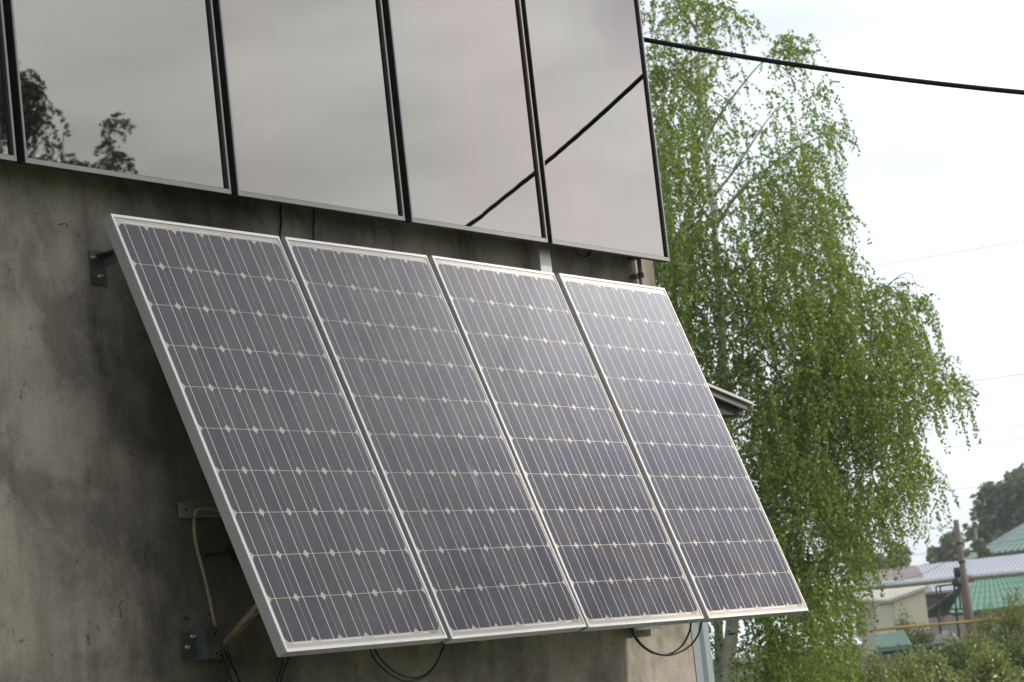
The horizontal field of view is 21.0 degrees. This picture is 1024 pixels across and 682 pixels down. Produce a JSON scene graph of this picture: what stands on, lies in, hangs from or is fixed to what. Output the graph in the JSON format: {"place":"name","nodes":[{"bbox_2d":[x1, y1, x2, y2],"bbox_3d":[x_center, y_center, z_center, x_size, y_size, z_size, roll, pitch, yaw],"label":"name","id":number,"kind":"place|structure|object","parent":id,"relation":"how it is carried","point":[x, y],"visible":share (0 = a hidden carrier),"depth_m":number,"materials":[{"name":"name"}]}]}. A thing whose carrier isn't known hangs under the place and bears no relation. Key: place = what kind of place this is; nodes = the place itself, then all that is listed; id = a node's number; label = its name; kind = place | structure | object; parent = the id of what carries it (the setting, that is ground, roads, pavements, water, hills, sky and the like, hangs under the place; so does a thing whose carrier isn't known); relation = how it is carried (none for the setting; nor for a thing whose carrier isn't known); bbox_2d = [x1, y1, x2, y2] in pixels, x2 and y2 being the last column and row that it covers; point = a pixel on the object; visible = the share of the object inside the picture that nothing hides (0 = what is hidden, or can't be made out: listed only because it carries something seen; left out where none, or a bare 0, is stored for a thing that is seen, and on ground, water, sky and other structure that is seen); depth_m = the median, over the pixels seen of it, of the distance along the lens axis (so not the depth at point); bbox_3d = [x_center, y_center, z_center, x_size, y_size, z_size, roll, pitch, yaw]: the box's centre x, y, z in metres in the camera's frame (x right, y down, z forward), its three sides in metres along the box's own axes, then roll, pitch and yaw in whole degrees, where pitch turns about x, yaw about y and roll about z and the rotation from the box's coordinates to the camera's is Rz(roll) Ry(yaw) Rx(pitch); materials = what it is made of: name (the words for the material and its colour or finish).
{"place":"outdoors","nodes":[
{"label":"outdoors","id":0,"kind":"place"},
{"bbox_2d":[712,644,863,681],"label":"ground","id":1,"kind":"structure","parent":0,"point":[752,657],"depth_m":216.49,"materials":[{"name":"green plant"}]},
{"bbox_2d":[0,162,696,681],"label":"building","id":2,"kind":"structure","parent":1,"relation":"on","point":[102,476],"depth_m":9.65,"materials":[{"name":"concrete"}]},
{"bbox_2d":[2,0,17,163],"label":"mounting rail","id":3,"kind":"object","parent":2,"relation":"attached to","point":[16,162],"visible":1,"depth_m":9.20,"materials":[{"name":"black metal"}]},
{"bbox_2d":[0,0,16,162],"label":"facade panel","id":4,"kind":"structure","parent":3,"relation":"attached to","point":[7,146],"depth_m":9.13,"materials":[{"name":"grey glass"}]},
{"bbox_2d":[3,0,230,195],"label":"facade panel","id":5,"kind":"structure","parent":3,"relation":"attached to","point":[127,90],"depth_m":9.68,"materials":[{"name":"grey glass"}]},
{"bbox_2d":[88,249,118,284],"bbox_3d":[-1.397,-0.271,9.645,0.128,0.130,0.088,-10,-8,30],"label":"angle bracket","id":6,"kind":"object","parent":2,"relation":"attached to","point":[99,261],"visible":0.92,"depth_m":9.67,"materials":[{"name":"metal"}]},
{"bbox_2d":[179,631,196,661],"bbox_3d":[-1.129,1.079,9.785,0.028,0.103,0.113,-10,-8,30],"label":"perforated plate","id":7,"kind":"object","parent":2,"relation":"attached to","point":[188,649],"visible":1,"depth_m":9.77,"materials":[{"name":"metal"}]},
{"bbox_2d":[178,501,220,517],"bbox_3d":[-0.956,0.621,10.217,0.024,0.055,0.865,-10,-8,30],"label":"steel channel","id":8,"kind":"object","parent":2,"relation":"attached to","point":[187,509],"visible":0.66,"depth_m":9.93,"materials":[{"name":"grey metal"}]},
{"bbox_2d":[192,507,219,626],"bbox_3d":[-1.081,0.812,9.939,0.012,0.432,0.170,-10,-8,30],"label":"cream cable","id":9,"kind":"object","parent":8,"relation":"hanging from","point":[200,559],"visible":1,"depth_m":9.89,"materials":[{"name":"beige plastic"}]},
{"bbox_2d":[195,627,236,659],"bbox_3d":[-1.053,1.079,9.869,0.057,0.107,0.170,-10,-8,30],"label":"junction bracket","id":10,"kind":"object","parent":2,"relation":"attached to","point":[209,643],"visible":0.73,"depth_m":9.81,"materials":[{"name":"metal"}]},
{"bbox_2d":[223,603,258,646],"bbox_3d":[-0.933,0.983,9.536,0.022,0.127,0.796,-4,-7,-16],"label":"wooden strut","id":11,"kind":"object","parent":10,"relation":"attached to","point":[252,613],"visible":0.86,"depth_m":9.50,"materials":[{"name":"brown wood"}]},
{"bbox_2d":[205,543,237,559],"bbox_3d":[-1.039,0.761,9.929,0.133,0.063,0.063,-10,-8,30],"label":"clip","id":12,"kind":"object","parent":2,"relation":"attached to","point":[230,550],"visible":0.75,"depth_m":9.90,"materials":[{"name":"black"}]},
{"bbox_2d":[279,204,281,239],"bbox_3d":[-0.891,-0.449,10.675,0.009,0.219,0.049,-10,-8,30],"label":"cable","id":13,"kind":"object","parent":2,"relation":"attached to","point":[280,214],"visible":0.62,"depth_m":10.68,"materials":[{"name":"black plastic"}]},
{"bbox_2d":[312,209,314,240],"bbox_3d":[-0.779,-0.452,10.868,0.008,0.177,0.030,-10,-8,30],"label":"cable","id":14,"kind":"object","parent":2,"relation":"attached to","point":[313,227],"visible":0.72,"depth_m":10.87,"materials":[{"name":"black plastic"}]},
{"bbox_2d":[526,242,551,272],"bbox_3d":[0.168,0.034,12.297,0.059,1.000,0.100,-10,-8,30],"label":"support post","id":15,"kind":"object","parent":2,"relation":"attached to","point":[539,257],"depth_m":12.31,"materials":[{"name":"metal"}]},
{"bbox_2d":[569,248,591,258],"bbox_3d":[0.308,-0.410,12.617,0.012,0.069,0.246,-10,-8,30],"label":"cable","id":16,"kind":"object","parent":2,"relation":"attached to","point":[580,255],"visible":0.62,"depth_m":12.62,"materials":[{"name":"black plastic"}]},
{"bbox_2d":[630,259,643,284],"bbox_3d":[0.626,-0.045,13.118,0.050,0.850,0.060,-10,-8,30],"label":"conduit","id":17,"kind":"object","parent":2,"relation":"attached to","point":[639,275],"visible":0.22,"depth_m":13.15,"materials":[{"name":"grey metal"}]},
{"bbox_2d":[633,625,661,630],"bbox_3d":[0.665,1.290,12.619,0.199,0.042,0.275,-10,-8,30],"label":"slotted bracket","id":18,"kind":"object","parent":2,"relation":"attached to","point":[646,628],"visible":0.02,"depth_m":12.63,"materials":[{"name":"metal"}]},
{"bbox_2d":[691,620,714,681],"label":"corner downpipe","id":19,"kind":"object","parent":2,"relation":"attached to","point":[702,654],"depth_m":13.14,"materials":[{"name":"grey metal"}]},
{"bbox_2d":[707,383,753,417],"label":"canopy roof","id":20,"kind":"structure","parent":2,"relation":"attached to","point":[729,404],"depth_m":20.77,"materials":[{"name":"grey metal"}]},
{"bbox_2d":[644,37,1023,94],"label":"overhead cable","id":21,"kind":"object","parent":2,"relation":"attached to","point":[833,70],"visible":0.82,"depth_m":13.46,"materials":[{"name":"black plastic"}]},
{"bbox_3d":[-1.196,-1.313,10.301,0.141,1.596,0.090,-10,-8,30],"label":"rail","id":22,"kind":"object","parent":2,"relation":"attached to","visible":0},
{"bbox_2d":[212,0,404,221],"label":"facade panel","id":23,"kind":"structure","parent":22,"relation":"attached to","point":[308,111],"depth_m":10.70,"materials":[{"name":"grey glass"}]},
{"bbox_3d":[-0.595,-1.258,11.312,0.141,1.596,0.090,-10,-8,30],"label":"rail","id":24,"kind":"object","parent":2,"relation":"attached to","visible":0},
{"bbox_2d":[382,0,547,243],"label":"facade panel","id":25,"kind":"structure","parent":24,"relation":"attached to","point":[464,119],"depth_m":11.71,"materials":[{"name":"grey glass"}]},
{"bbox_3d":[-0.010,-1.206,12.297,0.141,1.596,0.090,-10,-8,30],"label":"rail","id":26,"kind":"object","parent":2,"relation":"attached to","visible":0},
{"bbox_2d":[520,0,669,261],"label":"facade panel","id":27,"kind":"structure","parent":26,"relation":"attached to","point":[595,132],"depth_m":12.71,"materials":[{"name":"grey glass"}]},
{"bbox_2d":[639,0,981,681],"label":"birch tree","id":28,"kind":"object","parent":1,"relation":"on","point":[817,474],"visible":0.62,"depth_m":29.56,"materials":[{"name":"green plant"}]},
{"bbox_2d":[834,657,883,681],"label":"shrub","id":29,"kind":"object","parent":1,"relation":"on","point":[847,675],"visible":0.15,"depth_m":45.52,"materials":[{"name":"green plant"}]},
{"bbox_2d":[849,546,886,638],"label":"tree","id":30,"kind":"object","parent":1,"relation":"on","point":[881,563],"visible":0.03,"depth_m":189.04,"materials":[{"name":"green plant"}]},
{"bbox_2d":[813,577,930,664],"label":"cream shed","id":31,"kind":"structure","parent":1,"relation":"on","point":[912,599],"depth_m":85.67,"materials":[{"name":"beige paint"}]},
{"bbox_2d":[850,652,899,669],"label":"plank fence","id":32,"kind":"object","parent":1,"relation":"on","point":[887,655],"visible":0.23,"depth_m":59.51,"materials":[{"name":"grey wood"}]},
{"bbox_2d":[847,642,905,681],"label":"shrub","id":33,"kind":"object","parent":1,"relation":"on","point":[877,675],"visible":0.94,"depth_m":43.55,"materials":[{"name":"green plant"}]},
{"bbox_2d":[873,630,911,665],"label":"shed","id":34,"kind":"structure","parent":1,"relation":"on","point":[886,640],"depth_m":62.00,"materials":[{"name":"green metal"}]},
{"bbox_2d":[765,649,1023,681],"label":"undergrowth","id":35,"kind":"object","parent":1,"relation":"on","point":[995,675],"visible":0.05,"depth_m":43.92,"materials":[{"name":"green plant"}]},
{"bbox_2d":[790,617,1002,635],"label":"gas pipe","id":36,"kind":"object","parent":1,"relation":"on","point":[926,625],"visible":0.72,"depth_m":65.77,"materials":[{"name":"yellow metal"}]},
{"bbox_2d":[884,541,912,568],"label":"tree","id":37,"kind":"object","parent":1,"relation":"on","point":[910,553],"visible":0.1,"depth_m":198.88,"materials":[{"name":"green plant"}]},
{"bbox_2d":[889,603,914,658],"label":"shrub","id":38,"kind":"object","parent":1,"relation":"on","point":[905,623],"visible":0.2,"depth_m":82.40,"materials":[{"name":"green plant"}]},
{"bbox_2d":[886,643,941,681],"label":"shrub","id":39,"kind":"object","parent":1,"relation":"on","point":[903,671],"visible":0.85,"depth_m":45.52,"materials":[{"name":"green plant"}]},
{"bbox_2d":[907,620,935,660],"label":"shrub","id":40,"kind":"object","parent":1,"relation":"on","point":[916,640],"visible":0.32,"depth_m":79.28,"materials":[{"name":"green plant"}]},
{"bbox_2d":[917,643,944,657],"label":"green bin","id":41,"kind":"object","parent":1,"relation":"on","point":[930,647],"visible":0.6,"depth_m":69.43,"materials":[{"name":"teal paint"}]},
{"bbox_2d":[925,552,937,563],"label":"tree","id":42,"kind":"object","parent":1,"relation":"on","point":[931,558],"visible":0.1,"depth_m":168.94,"materials":[{"name":"green plant"}]},
{"bbox_2d":[904,638,963,681],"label":"shrub","id":43,"kind":"object","parent":1,"relation":"on","point":[942,671],"visible":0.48,"depth_m":49.40,"materials":[{"name":"green plant"}]},
{"bbox_2d":[850,553,1023,655],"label":"long house","id":44,"kind":"structure","parent":1,"relation":"on","point":[1005,562],"depth_m":114.29,"materials":[{"name":"grey metal"}]},
{"bbox_2d":[933,630,961,650],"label":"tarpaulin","id":45,"kind":"object","parent":1,"relation":"on","point":[939,638],"visible":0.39,"depth_m":72.57,"materials":[{"name":"white plastic"}]},
{"bbox_2d":[925,530,970,563],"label":"tree","id":46,"kind":"object","parent":1,"relation":"on","point":[947,542],"visible":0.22,"depth_m":188.93,"materials":[{"name":"green plant"}]},
{"bbox_2d":[935,583,962,637],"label":"steel stand","id":47,"kind":"object","parent":1,"relation":"on","point":[956,609],"visible":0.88,"depth_m":77.49,"materials":[{"name":"black metal"}]},
{"bbox_2d":[933,632,984,681],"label":"shrub","id":48,"kind":"object","parent":1,"relation":"on","point":[960,655],"visible":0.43,"depth_m":55.30,"materials":[{"name":"green plant"}]},
{"bbox_2d":[951,567,974,634],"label":"pipe support","id":49,"kind":"object","parent":1,"relation":"on","point":[956,575],"visible":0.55,"depth_m":79.17,"materials":[{"name":"grey metal"}]},
{"bbox_2d":[809,568,1023,593],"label":"heating pipe","id":50,"kind":"object","parent":49,"relation":"on","point":[949,578],"visible":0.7,"depth_m":79.73,"materials":[{"name":"silver metal"}]},
{"bbox_2d":[953,520,975,637],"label":"utility pole","id":51,"kind":"object","parent":1,"relation":"on","point":[965,582],"visible":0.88,"depth_m":76.54,"materials":[{"name":"brown wood"}]},
{"bbox_2d":[859,549,956,557],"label":"overhead wire","id":52,"kind":"object","parent":51,"relation":"attached to","point":[918,554],"visible":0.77,"depth_m":76.69,"materials":[{"name":"grey"}]},
{"bbox_2d":[869,557,951,584],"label":"overhead wire","id":53,"kind":"object","parent":51,"relation":"attached to","point":[913,576],"visible":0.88,"depth_m":76.62,"materials":[{"name":"grey"}]},
{"bbox_2d":[963,539,1023,548],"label":"overhead wire","id":54,"kind":"object","parent":51,"relation":"attached to","point":[993,544],"visible":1,"depth_m":76.70,"materials":[{"name":"grey"}]},
{"bbox_2d":[927,576,1023,638],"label":"green roofed house","id":55,"kind":"structure","parent":1,"relation":"on","point":[993,591],"depth_m":93.89,"materials":[{"name":"metal"}]},
{"bbox_2d":[956,627,994,657],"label":"shrub","id":56,"kind":"object","parent":1,"relation":"on","point":[974,636],"visible":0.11,"depth_m":59.42,"materials":[{"name":"green plant"}]},
{"bbox_2d":[973,528,977,551],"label":"utility pole","id":57,"kind":"object","parent":1,"relation":"on","point":[975,533],"visible":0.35,"depth_m":169.35,"materials":[{"name":"grey concrete"}]},
{"bbox_2d":[964,598,999,649],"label":"shrub","id":58,"kind":"object","parent":1,"relation":"on","point":[984,623],"visible":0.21,"depth_m":65.37,"materials":[{"name":"green plant"}]},
{"bbox_2d":[971,537,992,557],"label":"tree","id":59,"kind":"object","parent":1,"relation":"on","point":[983,551],"visible":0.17,"depth_m":144.27,"materials":[{"name":"green plant"}]},
{"bbox_2d":[957,640,1023,681],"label":"shrub","id":60,"kind":"object","parent":1,"relation":"on","point":[984,673],"visible":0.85,"depth_m":45.44,"materials":[{"name":"green plant"}]},
{"bbox_2d":[961,462,1023,553],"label":"tree","id":61,"kind":"object","parent":1,"relation":"on","point":[998,509],"visible":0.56,"depth_m":173.70,"materials":[{"name":"green plant"}]},
{"bbox_2d":[987,586,1023,658],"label":"shrub","id":62,"kind":"object","parent":1,"relation":"on","point":[1014,623],"visible":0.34,"depth_m":61.43,"materials":[{"name":"green plant"}]},
{"bbox_2d":[989,632,1023,680],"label":"shrub","id":63,"kind":"object","parent":1,"relation":"on","point":[1015,650],"visible":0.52,"depth_m":51.39,"materials":[{"name":"green plant"}]},
{"bbox_2d":[639,0,1023,658],"label":"sky","id":64,"kind":"structure","parent":0,"point":[938,170],"materials":[{"name":"white"}]},
{"bbox_2d":[769,240,1023,283],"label":"overhead wire","id":65,"kind":"object","parent":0,"point":[931,256],"visible":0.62,"depth_m":70.60,"materials":[{"name":"grey metal"}]},
{"bbox_2d":[849,438,1023,458],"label":"overhead wire","id":66,"kind":"object","parent":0,"point":[972,444],"visible":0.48,"depth_m":78.03,"materials":[{"name":"grey"}]},
{"bbox_2d":[901,482,1020,495],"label":"overhead wire","id":67,"kind":"object","parent":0,"point":[972,487],"visible":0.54,"depth_m":94.86,"materials":[{"name":"grey metal"}]},
{"bbox_2d":[925,425,1021,436],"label":"overhead wire","id":68,"kind":"object","parent":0,"point":[979,430],"visible":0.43,"depth_m":78.07,"materials":[{"name":"grey"}]},
{"bbox_2d":[965,523,1023,559],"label":"teal roofed house","id":69,"kind":"structure","parent":0,"point":[1009,547],"depth_m":151.70,"materials":[{"name":"metal"}]},
{"bbox_3d":[0.758,1.148,12.394,0.625,0.214,0.030,-10,-8,30],"label":"steel strut","id":70,"kind":"object","parent":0,"visible":0},
{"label":"support rail","id":71,"kind":"object","parent":70,"relation":"on","visible":0},
{"bbox_2d":[102,214,447,656],"bbox_3d":[-0.820,0.322,9.693,0.042,1.653,0.990,-32,-18,25],"label":"solar panel","id":72,"kind":"object","parent":71,"relation":"attached to","point":[324,554],"visible":1,"depth_m":9.63,"materials":[{"name":"glass"}]},
{"bbox_2d":[219,648,233,681],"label":"cable","id":73,"kind":"object","parent":72,"relation":"hanging from","point":[226,666],"visible":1,"depth_m":9.53,"materials":[{"name":"black plastic"}]},
{"bbox_2d":[217,654,224,662],"bbox_3d":[-0.998,1.090,9.484,0.024,0.032,0.032,-10,-8,30],"label":"cable plug","id":74,"kind":"object","parent":73,"relation":"attached to","point":[220,658],"visible":1,"depth_m":9.48,"materials":[{"name":"black plastic"}]},
{"bbox_2d":[228,658,241,681],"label":"cable","id":75,"kind":"object","parent":72,"relation":"hanging from","point":[234,669],"visible":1,"depth_m":9.55,"materials":[{"name":"black plastic"}]},
{"bbox_2d":[223,645,231,658],"bbox_3d":[-0.979,1.071,9.521,0.024,0.046,0.034,-10,-8,30],"label":"cable plug","id":76,"kind":"object","parent":75,"relation":"attached to","point":[227,652],"visible":1,"depth_m":9.51,"materials":[{"name":"black plastic"}]},
{"bbox_2d":[276,657,283,681],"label":"cable","id":77,"kind":"object","parent":72,"relation":"hanging from","point":[280,669],"visible":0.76,"depth_m":9.45,"materials":[{"name":"black plastic"}]},
{"bbox_2d":[280,656,289,681],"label":"cable","id":78,"kind":"object","parent":72,"relation":"hanging from","point":[284,669],"visible":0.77,"depth_m":9.46,"materials":[{"name":"black plastic"}]},
{"bbox_2d":[369,644,445,681],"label":"cable","id":79,"kind":"object","parent":72,"relation":"hanging from","point":[398,678],"visible":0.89,"depth_m":9.87,"materials":[{"name":"black plastic"}]},
{"bbox_2d":[374,645,445,678],"bbox_3d":[-0.358,1.146,9.948,0.008,0.141,0.497,-10,-8,30],"label":"cable","id":80,"kind":"object","parent":72,"relation":"hanging from","point":[388,666],"visible":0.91,"depth_m":9.85,"materials":[{"name":"black plastic"}]},
{"bbox_2d":[280,237,586,643],"bbox_3d":[-0.295,0.369,10.559,0.044,1.653,0.990,-31,-18,26],"label":"solar panel","id":81,"kind":"object","parent":71,"relation":"attached to","point":[473,528],"visible":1,"depth_m":10.51,"materials":[{"name":"grey"}]},
{"bbox_2d":[428,255,703,631],"bbox_3d":[0.225,0.418,11.414,0.042,1.653,0.990,-31,-18,26],"label":"solar panel","id":82,"kind":"object","parent":71,"relation":"attached to","point":[595,506],"visible":1,"depth_m":11.37,"materials":[{"name":"grey"}]},
{"bbox_2d":[555,273,808,622],"bbox_3d":[0.755,0.469,12.273,0.043,1.653,0.990,-31,-18,26],"label":"solar panel","id":83,"kind":"object","parent":71,"relation":"attached to","point":[718,528],"visible":1,"depth_m":12.22,"materials":[{"name":"grey"}]},
{"bbox_2d":[630,623,691,655],"bbox_3d":[0.650,1.281,11.894,0.008,0.144,0.578,-10,-8,30],"label":"cable","id":84,"kind":"object","parent":83,"relation":"hanging from","point":[683,643],"visible":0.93,"depth_m":11.98,"materials":[{"name":"black plastic"}]},
{"bbox_2d":[631,622,701,655],"bbox_3d":[0.676,1.283,11.899,0.008,0.144,0.664,-10,-8,30],"label":"cable","id":85,"kind":"object","parent":83,"relation":"hanging from","point":[651,651],"visible":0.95,"depth_m":11.87,"materials":[{"name":"black plastic"}]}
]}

